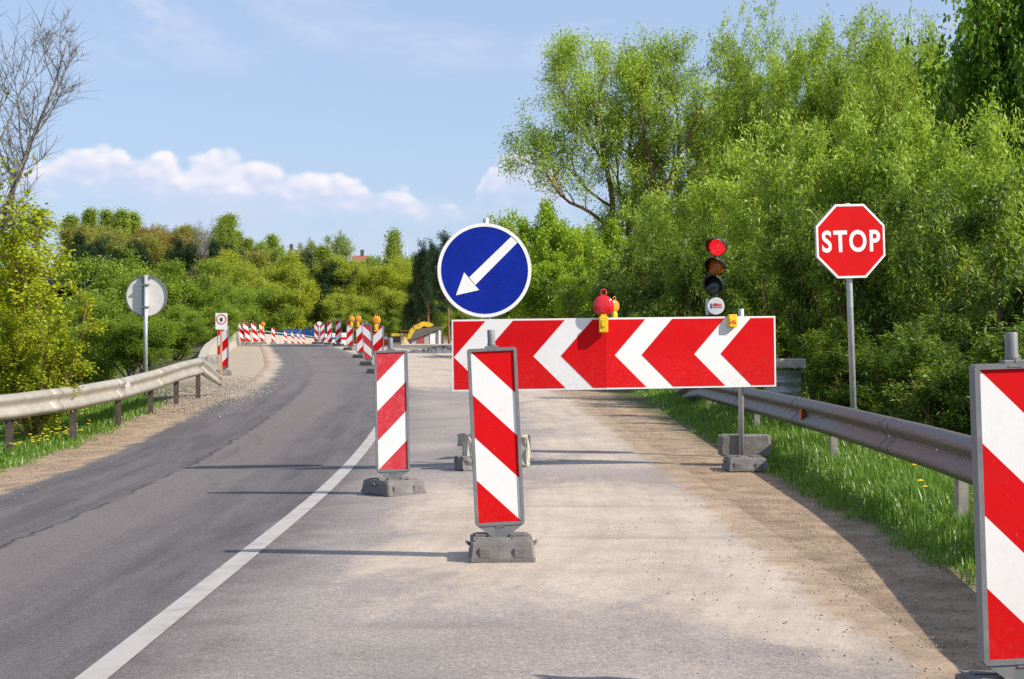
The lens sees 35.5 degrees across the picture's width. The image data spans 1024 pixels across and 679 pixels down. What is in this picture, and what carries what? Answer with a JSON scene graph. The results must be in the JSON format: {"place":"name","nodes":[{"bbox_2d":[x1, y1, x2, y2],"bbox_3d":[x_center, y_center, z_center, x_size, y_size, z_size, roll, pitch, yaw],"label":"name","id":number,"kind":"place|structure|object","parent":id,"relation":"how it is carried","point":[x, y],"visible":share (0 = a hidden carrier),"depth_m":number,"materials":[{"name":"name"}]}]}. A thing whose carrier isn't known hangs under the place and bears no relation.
{"place":"outdoors","nodes":[
{"label":"outdoors","id":0,"kind":"place"},
{"bbox_2d":[0,382,172,473],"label":"verge grass","id":1,"kind":"structure","parent":0,"point":[24,450],"depth_m":21.71,"materials":[{"name":"green plant"}]},
{"bbox_2d":[122,375,284,418],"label":"gravel","id":2,"kind":"structure","parent":0,"point":[211,393],"depth_m":30.39,"materials":[{"name":"beige gravel"}]},
{"bbox_2d":[0,344,963,678],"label":"road","id":3,"kind":"structure","parent":0,"point":[110,550],"depth_m":9.08,"materials":[{"name":"grey asphalt"}]},
{"bbox_2d":[75,427,374,678],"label":"road line","id":4,"kind":"object","parent":3,"relation":"on","point":[111,662],"visible":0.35,"depth_m":8.31,"materials":[{"name":"white paint"}]},
{"bbox_2d":[359,321,371,365],"bbox_3d":[-4.237,0.104,47.500,0.490,1.329,0.424,0,0,30],"label":"delineator beacon","id":5,"kind":"object","parent":3,"relation":"on","point":[367,338],"visible":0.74,"depth_m":47.48,"materials":[{"name":"plastic"}]},
{"bbox_2d":[366,323,383,372],"bbox_3d":[-3.444,0.201,41.000,0.490,1.331,0.424,0,0,30],"label":"delineator beacon","id":6,"kind":"object","parent":3,"relation":"on","point":[378,341],"visible":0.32,"depth_m":40.98,"materials":[{"name":"plastic"}]},
{"bbox_2d":[361,338,426,496],"bbox_3d":[-0.984,0.631,13.299,0.412,1.291,0.475,0,0,-34],"label":"delineator beacon","id":7,"kind":"object","parent":3,"relation":"on","point":[391,393],"visible":1,"depth_m":13.28,"materials":[{"name":"plastic"}]},
{"bbox_2d":[465,330,537,561],"bbox_3d":[-0.061,0.597,9.219,0.418,1.308,0.494,0,0,0],"label":"delineator beacon","id":8,"kind":"object","parent":3,"relation":"on","point":[496,443],"visible":1,"depth_m":9.20,"materials":[{"name":"plastic"}]},
{"bbox_2d":[955,332,1023,678],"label":"delineator beacon","id":9,"kind":"object","parent":3,"relation":"on","point":[997,413],"visible":1,"depth_m":5.25,"materials":[{"name":"plastic"}]},
{"bbox_2d":[0,267,990,669],"bbox_3d":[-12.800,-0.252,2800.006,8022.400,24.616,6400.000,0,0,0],"label":"ground","id":10,"kind":"structure","parent":0,"point":[246,361],"depth_m":11.74,"materials":[{"name":"beige soil"}]},
{"bbox_2d":[0,193,75,427],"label":"leafy tree","id":11,"kind":"object","parent":10,"relation":"on","point":[11,291],"visible":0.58,"depth_m":21.61,"materials":[{"name":"green plant"}]},
{"bbox_2d":[0,0,102,286],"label":"bare tree","id":12,"kind":"object","parent":10,"relation":"on","point":[16,177],"visible":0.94,"depth_m":24.17,"materials":[{"name":"grey plant"}]},
{"bbox_2d":[0,273,108,438],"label":"leafy tree","id":13,"kind":"object","parent":10,"relation":"on","point":[22,379],"visible":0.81,"depth_m":20.73,"materials":[{"name":"green plant"}]},
{"bbox_2d":[51,231,94,316],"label":"tree","id":14,"kind":"object","parent":10,"relation":"on","point":[77,238],"visible":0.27,"depth_m":261.05,"materials":[{"name":"green plant"}]},
{"bbox_2d":[32,294,126,387],"bbox_3d":[-13.838,0.548,52.124,3.969,4.053,3.496,0,0,9],"label":"willow bush","id":15,"kind":"object","parent":10,"relation":"on","point":[104,370],"visible":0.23,"depth_m":51.80,"materials":[{"name":"green plant"}]},
{"bbox_2d":[52,221,113,284],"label":"tree","id":16,"kind":"object","parent":10,"relation":"on","point":[68,235],"visible":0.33,"depth_m":290.24,"materials":[{"name":"green plant"}]},
{"bbox_2d":[30,252,150,384],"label":"willow bush","id":17,"kind":"object","parent":10,"relation":"on","point":[103,289],"visible":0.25,"depth_m":73.57,"materials":[{"name":"green plant"}]},
{"bbox_2d":[68,234,119,287],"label":"tree","id":18,"kind":"object","parent":10,"relation":"on","point":[99,248],"visible":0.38,"depth_m":257.58,"materials":[{"name":"green plant"}]},
{"bbox_2d":[85,224,133,263],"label":"tree","id":19,"kind":"object","parent":10,"relation":"on","point":[115,237],"visible":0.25,"depth_m":282.20,"materials":[{"name":"green plant"}]},
{"bbox_2d":[0,357,221,452],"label":"guardrail","id":20,"kind":"object","parent":10,"relation":"on","point":[13,406],"visible":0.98,"depth_m":21.80,"materials":[{"name":"metal"}]},
{"bbox_2d":[0,394,229,498],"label":"edge gravel","id":21,"kind":"structure","parent":10,"relation":"on","point":[85,450],"depth_m":19.19,"materials":[{"name":"beige gravel"}]},
{"bbox_2d":[107,206,135,235],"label":"tree","id":22,"kind":"object","parent":10,"relation":"on","point":[121,219],"visible":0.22,"depth_m":299.34,"materials":[{"name":"green plant"}]},
{"bbox_2d":[71,310,181,376],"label":"willow bush","id":23,"kind":"object","parent":10,"relation":"on","point":[128,343],"visible":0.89,"depth_m":49.75,"materials":[{"name":"green plant"}]},
{"bbox_2d":[116,237,159,278],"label":"tree","id":24,"kind":"object","parent":10,"relation":"on","point":[143,251],"visible":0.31,"depth_m":261.54,"materials":[{"name":"green plant"}]},
{"bbox_2d":[110,229,174,276],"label":"tree","id":25,"kind":"object","parent":10,"relation":"on","point":[151,242],"visible":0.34,"depth_m":283.63,"materials":[{"name":"green plant"}]},
{"bbox_2d":[88,236,200,371],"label":"willow bush","id":26,"kind":"object","parent":10,"relation":"on","point":[173,294],"visible":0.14,"depth_m":79.78,"materials":[{"name":"green plant"}]},
{"bbox_2d":[126,275,166,396],"bbox_3d":[-6.624,-0.035,28.950,0.751,2.260,0.129,0,0,0],"label":"round sign","id":27,"kind":"object","parent":10,"relation":"on","point":[146,296],"visible":0.95,"depth_m":29.00,"materials":[{"name":"grey metal"}]},
{"bbox_2d":[137,228,198,278],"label":"tree","id":28,"kind":"object","parent":10,"relation":"on","point":[166,240],"visible":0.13,"depth_m":288.86,"materials":[{"name":"plant"}]},
{"bbox_2d":[157,233,204,283],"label":"tree","id":29,"kind":"object","parent":10,"relation":"on","point":[187,254],"visible":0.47,"depth_m":256.50,"materials":[{"name":"green plant"}]},
{"bbox_2d":[150,303,212,360],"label":"willow bush","id":30,"kind":"object","parent":10,"relation":"on","point":[186,337],"visible":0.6,"depth_m":53.64,"materials":[{"name":"green plant"}]},
{"bbox_2d":[143,257,240,348],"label":"willow bush","id":31,"kind":"object","parent":10,"relation":"on","point":[198,299],"visible":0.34,"depth_m":81.80,"materials":[{"name":"green plant"}]},
{"bbox_2d":[180,209,217,280],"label":"tree","id":32,"kind":"object","parent":10,"relation":"on","point":[205,242],"visible":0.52,"depth_m":261.25,"materials":[{"name":"green plant"}]},
{"bbox_2d":[176,292,244,348],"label":"willow bush","id":33,"kind":"object","parent":10,"relation":"on","point":[232,316],"visible":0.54,"depth_m":61.83,"materials":[{"name":"green plant"}]},
{"bbox_2d":[198,212,243,254],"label":"tree","id":34,"kind":"object","parent":10,"relation":"on","point":[225,228],"visible":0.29,"depth_m":289.62,"materials":[{"name":"green plant"}]},
{"bbox_2d":[185,265,260,329],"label":"willow bush","id":35,"kind":"object","parent":10,"relation":"on","point":[242,301],"visible":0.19,"depth_m":88.21,"materials":[{"name":"green plant"}]},
{"bbox_2d":[216,326,231,374],"bbox_3d":[-7.224,0.215,40.000,0.424,1.331,0.490,0,0,-20],"label":"delineator beacon","id":36,"kind":"object","parent":10,"relation":"on","point":[225,351],"visible":0.8,"depth_m":39.98,"materials":[{"name":"plastic"}]},
{"bbox_2d":[201,252,269,290],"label":"tree","id":37,"kind":"object","parent":10,"relation":"on","point":[246,275],"visible":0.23,"depth_m":223.67,"materials":[{"name":"green plant"}]},
{"bbox_2d":[243,243,271,271],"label":"tree","id":38,"kind":"object","parent":10,"relation":"on","point":[261,258],"visible":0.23,"depth_m":267.90,"materials":[{"name":"green plant"}]},
{"bbox_2d":[226,275,289,326],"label":"tree","id":39,"kind":"object","parent":10,"relation":"on","point":[261,283],"visible":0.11,"depth_m":219.03,"materials":[{"name":"green plant"}]},
{"bbox_2d":[198,328,318,360],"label":"bridge parapet","id":40,"kind":"structure","parent":10,"relation":"on","point":[209,347],"depth_m":83.22,"materials":[{"name":"concrete"}]},
{"bbox_2d":[208,243,309,308],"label":"tree","id":41,"kind":"object","parent":10,"relation":"on","point":[290,265],"visible":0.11,"depth_m":234.34,"materials":[{"name":"green plant"}]},
{"bbox_2d":[229,285,297,334],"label":"willow bush","id":42,"kind":"object","parent":10,"relation":"on","point":[275,320],"visible":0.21,"depth_m":214.04,"materials":[{"name":"green plant"}]},
{"bbox_2d":[236,276,323,333],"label":"tree","id":43,"kind":"object","parent":10,"relation":"on","point":[304,299],"visible":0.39,"depth_m":219.51,"materials":[{"name":"green plant"}]},
{"bbox_2d":[260,251,330,314],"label":"tree","id":44,"kind":"object","parent":10,"relation":"on","point":[277,279],"visible":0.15,"depth_m":234.79,"materials":[{"name":"green plant"}]},
{"bbox_2d":[283,264,361,332],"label":"tree","id":45,"kind":"object","parent":10,"relation":"on","point":[295,279],"visible":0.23,"depth_m":228.71,"materials":[{"name":"green plant"}]},
{"bbox_2d":[311,257,363,332],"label":"tree","id":46,"kind":"object","parent":10,"relation":"on","point":[326,280],"visible":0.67,"depth_m":228.89,"materials":[{"name":"green plant"}]},
{"bbox_2d":[321,229,358,262],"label":"tree","id":47,"kind":"object","parent":10,"relation":"on","point":[342,246],"visible":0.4,"depth_m":284.18,"materials":[{"name":"green plant"}]},
{"bbox_2d":[316,290,374,329],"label":"tree","id":48,"kind":"object","parent":10,"relation":"on","point":[329,309],"visible":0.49,"depth_m":222.52,"materials":[{"name":"green plant"}]},
{"bbox_2d":[330,310,372,342],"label":"tree","id":49,"kind":"object","parent":10,"relation":"on","point":[344,322],"visible":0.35,"depth_m":217.60,"materials":[{"name":"green plant"}]},
{"bbox_2d":[325,254,385,342],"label":"tree","id":50,"kind":"object","parent":10,"relation":"on","point":[366,281],"visible":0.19,"depth_m":234.45,"materials":[{"name":"green plant"}]},
{"bbox_2d":[318,285,411,323],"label":"tree","id":51,"kind":"object","parent":10,"relation":"on","point":[393,298],"visible":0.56,"depth_m":223.78,"materials":[{"name":"green plant"}]},
{"bbox_2d":[345,247,411,295],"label":"tree","id":52,"kind":"object","parent":10,"relation":"on","point":[400,264],"visible":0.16,"depth_m":240.69,"materials":[{"name":"green plant"}]},
{"bbox_2d":[361,308,404,337],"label":"tree","id":53,"kind":"object","parent":10,"relation":"on","point":[391,324],"visible":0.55,"depth_m":221.03,"materials":[{"name":"green plant"}]},
{"bbox_2d":[376,227,406,268],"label":"tree","id":54,"kind":"object","parent":10,"relation":"on","point":[394,239],"visible":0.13,"depth_m":250.11,"materials":[{"name":"green plant"}]},
{"bbox_2d":[378,263,420,299],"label":"tree","id":55,"kind":"object","parent":10,"relation":"on","point":[394,277],"visible":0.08,"depth_m":233.66,"materials":[{"name":"green plant"}]},
{"bbox_2d":[400,250,440,332],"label":"tree","id":56,"kind":"object","parent":10,"relation":"on","point":[412,318],"visible":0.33,"depth_m":204.44,"materials":[{"name":"green plant"}]},
{"bbox_2d":[409,235,440,334],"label":"tree","id":57,"kind":"object","parent":10,"relation":"on","point":[419,273],"visible":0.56,"depth_m":199.33,"materials":[{"name":"green plant"}]},
{"bbox_2d":[410,327,443,343],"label":"site shed","id":58,"kind":"structure","parent":10,"relation":"on","point":[431,338],"depth_m":164.94,"materials":[{"name":"white paint"}]},
{"bbox_2d":[416,227,453,343],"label":"tree","id":59,"kind":"object","parent":10,"relation":"on","point":[436,290],"visible":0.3,"depth_m":189.01,"materials":[{"name":"green plant"}]},
{"bbox_2d":[487,189,570,314],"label":"green bush","id":60,"kind":"object","parent":10,"relation":"on","point":[522,229],"visible":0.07,"depth_m":71.50,"materials":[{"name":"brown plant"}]},
{"bbox_2d":[509,249,598,318],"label":"green bush","id":61,"kind":"object","parent":10,"relation":"on","point":[532,301],"visible":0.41,"depth_m":54.51,"materials":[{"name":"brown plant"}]},
{"bbox_2d":[523,205,595,272],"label":"green bush","id":62,"kind":"object","parent":10,"relation":"on","point":[556,237],"visible":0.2,"depth_m":67.51,"materials":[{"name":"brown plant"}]},
{"bbox_2d":[547,258,617,317],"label":"green bush","id":63,"kind":"object","parent":10,"relation":"on","point":[562,306],"visible":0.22,"depth_m":49.33,"materials":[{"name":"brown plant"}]},
{"bbox_2d":[536,252,648,317],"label":"willow thicket","id":64,"kind":"object","parent":10,"relation":"on","point":[600,284],"visible":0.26,"depth_m":42.26,"materials":[{"name":"green plant"}]},
{"bbox_2d":[561,214,633,274],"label":"green bush","id":65,"kind":"object","parent":10,"relation":"on","point":[593,247],"visible":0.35,"depth_m":65.16,"materials":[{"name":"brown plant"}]},
{"bbox_2d":[493,20,745,278],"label":"willow tree","id":66,"kind":"object","parent":10,"relation":"on","point":[638,78],"visible":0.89,"depth_m":73.18,"materials":[{"name":"green plant"}]},
{"bbox_2d":[607,234,699,317],"bbox_3d":[3.485,-0.621,38.032,2.478,3.886,2.866,0,0,-1],"label":"willow thicket","id":67,"kind":"object","parent":10,"relation":"on","point":[654,274],"visible":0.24,"depth_m":37.73,"materials":[{"name":"green plant"}]},
{"bbox_2d":[615,183,692,301],"bbox_3d":[5.243,-2.105,56.005,3.036,6.770,4.882,0,0,-27],"label":"tree","id":68,"kind":"object","parent":10,"relation":"on","point":[647,229],"visible":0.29,"depth_m":55.44,"materials":[{"name":"green plant"}]},
{"bbox_2d":[607,297,712,317],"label":"willow thicket","id":69,"kind":"object","parent":10,"relation":"on","point":[657,308],"visible":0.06,"depth_m":35.92,"materials":[{"name":"green plant"}]},
{"bbox_2d":[621,103,737,252],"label":"tree","id":70,"kind":"object","parent":10,"relation":"on","point":[679,188],"visible":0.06,"depth_m":76.88,"materials":[{"name":"green plant"}]},
{"bbox_2d":[642,135,779,300],"bbox_3d":[6.723,-1.706,52.003,4.698,9.850,7.555,0,0,-26],"label":"tree","id":71,"kind":"object","parent":10,"relation":"on","point":[706,209],"visible":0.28,"depth_m":51.29,"materials":[{"name":"green plant"}]},
{"bbox_2d":[671,50,770,210],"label":"tree","id":72,"kind":"object","parent":10,"relation":"on","point":[722,144],"visible":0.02,"depth_m":79.10,"materials":[{"name":"green plant"}]},
{"bbox_2d":[652,219,799,316],"bbox_3d":[4.580,-0.568,33.967,3.277,3.974,2.356,0,0,22],"label":"willow thicket","id":73,"kind":"object","parent":10,"relation":"on","point":[697,293],"visible":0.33,"depth_m":33.67,"materials":[{"name":"green plant"}]},
{"bbox_2d":[722,455,768,470],"bbox_3d":[2.235,1.177,15.348,0.424,0.137,0.490,0,0,0],"label":"rubber base","id":74,"kind":"object","parent":10,"relation":"on","point":[744,462],"visible":1,"depth_m":15.13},
{"bbox_2d":[718,434,770,455],"bbox_3d":[2.304,1.048,15.878,0.511,0.215,0.245,0,0,3],"label":"concrete block","id":75,"kind":"object","parent":74,"relation":"on","point":[757,444],"depth_m":15.76,"materials":[{"name":"grey concrete"}]},
{"bbox_2d":[536,406,979,678],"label":"shoulder gravel","id":76,"kind":"structure","parent":10,"relation":"on","point":[951,635],"depth_m":8.85,"materials":[{"name":"beige gravel"}]},
{"bbox_2d":[709,205,807,389],"bbox_3d":[4.850,-0.479,30.973,2.358,4.099,2.728,0,0,-8],"label":"willow thicket","id":77,"kind":"object","parent":10,"relation":"on","point":[746,288],"visible":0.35,"depth_m":30.49,"materials":[{"name":"green plant"}]},
{"bbox_2d":[701,0,817,207],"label":"tree","id":78,"kind":"object","parent":10,"relation":"on","point":[734,60],"visible":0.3,"depth_m":73.68,"materials":[{"name":"green plant"}]},
{"bbox_2d":[704,27,836,202],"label":"tree","id":79,"kind":"object","parent":10,"relation":"on","point":[750,67],"visible":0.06,"depth_m":74.89,"materials":[{"name":"green plant"}]},
{"bbox_2d":[766,359,805,397],"bbox_3d":[3.779,0.918,22.518,0.660,1.298,0.340,0,0,0],"label":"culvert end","id":80,"kind":"object","parent":10,"relation":"on","point":[788,381],"visible":0.28,"depth_m":22.50,"materials":[{"name":"concrete"}]},
{"bbox_2d":[709,98,872,397],"bbox_3d":[8.224,-1.518,46.055,7.352,10.880,4.571,0,0,42],"label":"tree","id":81,"kind":"object","parent":10,"relation":"on","point":[762,176],"visible":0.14,"depth_m":45.94,"materials":[{"name":"green plant"}]},
{"bbox_2d":[731,12,851,208],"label":"tree","id":82,"kind":"object","parent":10,"relation":"on","point":[778,98],"visible":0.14,"depth_m":69.10,"materials":[{"name":"green plant"}]},
{"bbox_2d":[751,11,856,138],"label":"tree","id":83,"kind":"object","parent":10,"relation":"on","point":[786,46],"visible":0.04,"depth_m":72.97,"materials":[{"name":"green plant"}]},
{"bbox_2d":[758,193,886,401],"bbox_3d":[5.276,-0.413,26.587,2.303,4.135,3.203,0,0,5],"label":"willow thicket","id":84,"kind":"object","parent":10,"relation":"on","point":[806,295],"visible":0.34,"depth_m":26.97,"materials":[{"name":"green plant"}]},
{"bbox_2d":[674,387,972,524],"bbox_3d":[2.810,1.032,14.989,0.723,0.875,28.013,0,0,2],"label":"guardrail","id":85,"kind":"object","parent":10,"relation":"on","point":[944,451],"visible":0.8,"depth_m":13.39,"materials":[{"name":"metal"}]},
{"bbox_2d":[757,87,940,394],"bbox_3d":[7.778,-1.149,35.911,3.903,9.123,6.276,0,0,25],"label":"tree","id":86,"kind":"object","parent":10,"relation":"on","point":[815,187],"visible":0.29,"depth_m":35.12,"materials":[{"name":"green plant"}]},
{"bbox_2d":[815,203,884,445],"bbox_3d":[3.489,-0.050,16.425,0.758,2.696,0.102,-2,0,-13],"label":"stop sign","id":87,"kind":"object","parent":10,"relation":"on","point":[849,241],"visible":0.98,"depth_m":16.38,"materials":[{"name":"metal"}]},
{"bbox_2d":[793,310,912,415],"bbox_3d":[5.255,0.617,24.008,2.172,2.123,1.878,0,0,-2],"label":"willow thicket","id":88,"kind":"object","parent":10,"relation":"on","point":[838,388],"visible":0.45,"depth_m":23.73,"materials":[{"name":"green plant"}]},
{"bbox_2d":[774,1,945,176],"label":"tree","id":89,"kind":"object","parent":10,"relation":"on","point":[823,84],"visible":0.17,"depth_m":70.22,"materials":[{"name":"green plant"}]},
{"bbox_2d":[792,33,954,157],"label":"tree","id":90,"kind":"object","parent":10,"relation":"on","point":[835,81],"visible":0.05,"depth_m":71.44,"materials":[{"name":"green plant"}]},
{"bbox_2d":[796,169,962,407],"bbox_3d":[5.780,-0.377,24.998,2.672,4.488,2.309,0,0,24],"label":"willow thicket","id":91,"kind":"object","parent":10,"relation":"on","point":[877,303],"visible":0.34,"depth_m":24.73,"materials":[{"name":"green plant"}]},
{"bbox_2d":[804,0,969,162],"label":"tree","id":92,"kind":"object","parent":10,"relation":"on","point":[931,49],"visible":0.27,"depth_m":64.70,"materials":[{"name":"green plant"}]},
{"bbox_2d":[825,307,976,428],"bbox_3d":[5.027,0.624,19.804,1.767,2.033,2.458,0,0,38],"label":"willow thicket","id":93,"kind":"object","parent":10,"relation":"on","point":[879,374],"visible":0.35,"depth_m":19.19,"materials":[{"name":"green plant"}]},
{"bbox_2d":[837,82,1004,284],"bbox_3d":[9.055,-0.871,34.939,3.794,9.620,6.102,0,0,7],"label":"tree","id":94,"kind":"object","parent":10,"relation":"on","point":[912,121],"visible":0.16,"depth_m":34.25,"materials":[{"name":"green plant"}]},
{"bbox_2d":[856,10,1015,183],"bbox_3d":[16.828,-4.799,62.421,7.447,17.157,3.501,0,0,43],"label":"tree","id":95,"kind":"object","parent":10,"relation":"on","point":[890,102],"visible":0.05,"depth_m":63.42,"materials":[{"name":"green plant"}]},
{"bbox_2d":[870,313,1023,435],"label":"willow thicket","id":96,"kind":"object","parent":10,"relation":"on","point":[957,418],"visible":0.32,"depth_m":16.93,"materials":[{"name":"green plant"}]},
{"bbox_2d":[878,171,1023,429],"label":"willow thicket","id":97,"kind":"object","parent":10,"relation":"on","point":[921,284],"visible":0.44,"depth_m":21.64,"materials":[{"name":"green plant"}]},
{"bbox_2d":[878,86,1023,271],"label":"tree","id":98,"kind":"object","parent":10,"relation":"on","point":[992,152],"visible":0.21,"depth_m":31.56,"materials":[{"name":"green plant"}]},
{"bbox_2d":[905,0,1023,257],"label":"tree","id":99,"kind":"object","parent":10,"relation":"on","point":[991,42],"visible":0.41,"depth_m":37.49,"materials":[{"name":"green plant"}]},
{"bbox_2d":[915,167,1023,399],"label":"willow thicket","id":100,"kind":"object","parent":10,"relation":"on","point":[1007,294],"visible":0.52,"depth_m":19.66,"materials":[{"name":"green plant"}]},
{"bbox_2d":[0,0,1007,318],"label":"sky","id":101,"kind":"structure","parent":0,"point":[301,120],"materials":[{"name":"blue"}]},
{"bbox_2d":[631,387,975,587],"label":"verge grass","id":102,"kind":"structure","parent":0,"point":[878,484],"depth_m":13.12,"materials":[{"name":"green plant"}]},
{"bbox_3d":[-0.150,1.176,15.598,0.424,0.137,0.490,0,0,-12],"label":"rubber base","id":103,"kind":"object","parent":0,"visible":0},
{"bbox_2d":[437,219,531,318],"bbox_3d":[-0.273,-0.001,15.648,0.922,2.365,0.108,0,0,-6],"label":"direction sign","id":104,"kind":"object","parent":103,"relation":"on","point":[484,270],"visible":0.97,"depth_m":15.60,"materials":[{"name":"metal"}]},
{"bbox_2d":[452,309,775,454],"bbox_3d":[1.008,0.445,15.561,3.190,1.495,0.215,0,0,-5],"label":"chevron board","id":105,"kind":"object","parent":103,"relation":"on","point":[629,353],"visible":0.81,"depth_m":15.49,"materials":[{"name":"metal"}]},
{"bbox_2d":[593,289,613,331],"bbox_3d":[0.880,-0.278,15.385,0.202,0.419,0.079,0,0,0],"label":"warning lamp","id":106,"kind":"object","parent":105,"relation":"attached to","point":[603,306],"visible":1,"depth_m":15.36,"materials":[{"name":"red plastic"}]},
{"bbox_2d":[704,238,726,316],"bbox_3d":[2.001,-0.350,15.727,0.218,1.307,0.370,0,0,15],"label":"traffic light","id":107,"kind":"object","parent":105,"relation":"attached to","point":[715,265],"visible":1,"depth_m":15.73,"materials":[{"name":"black plastic"}]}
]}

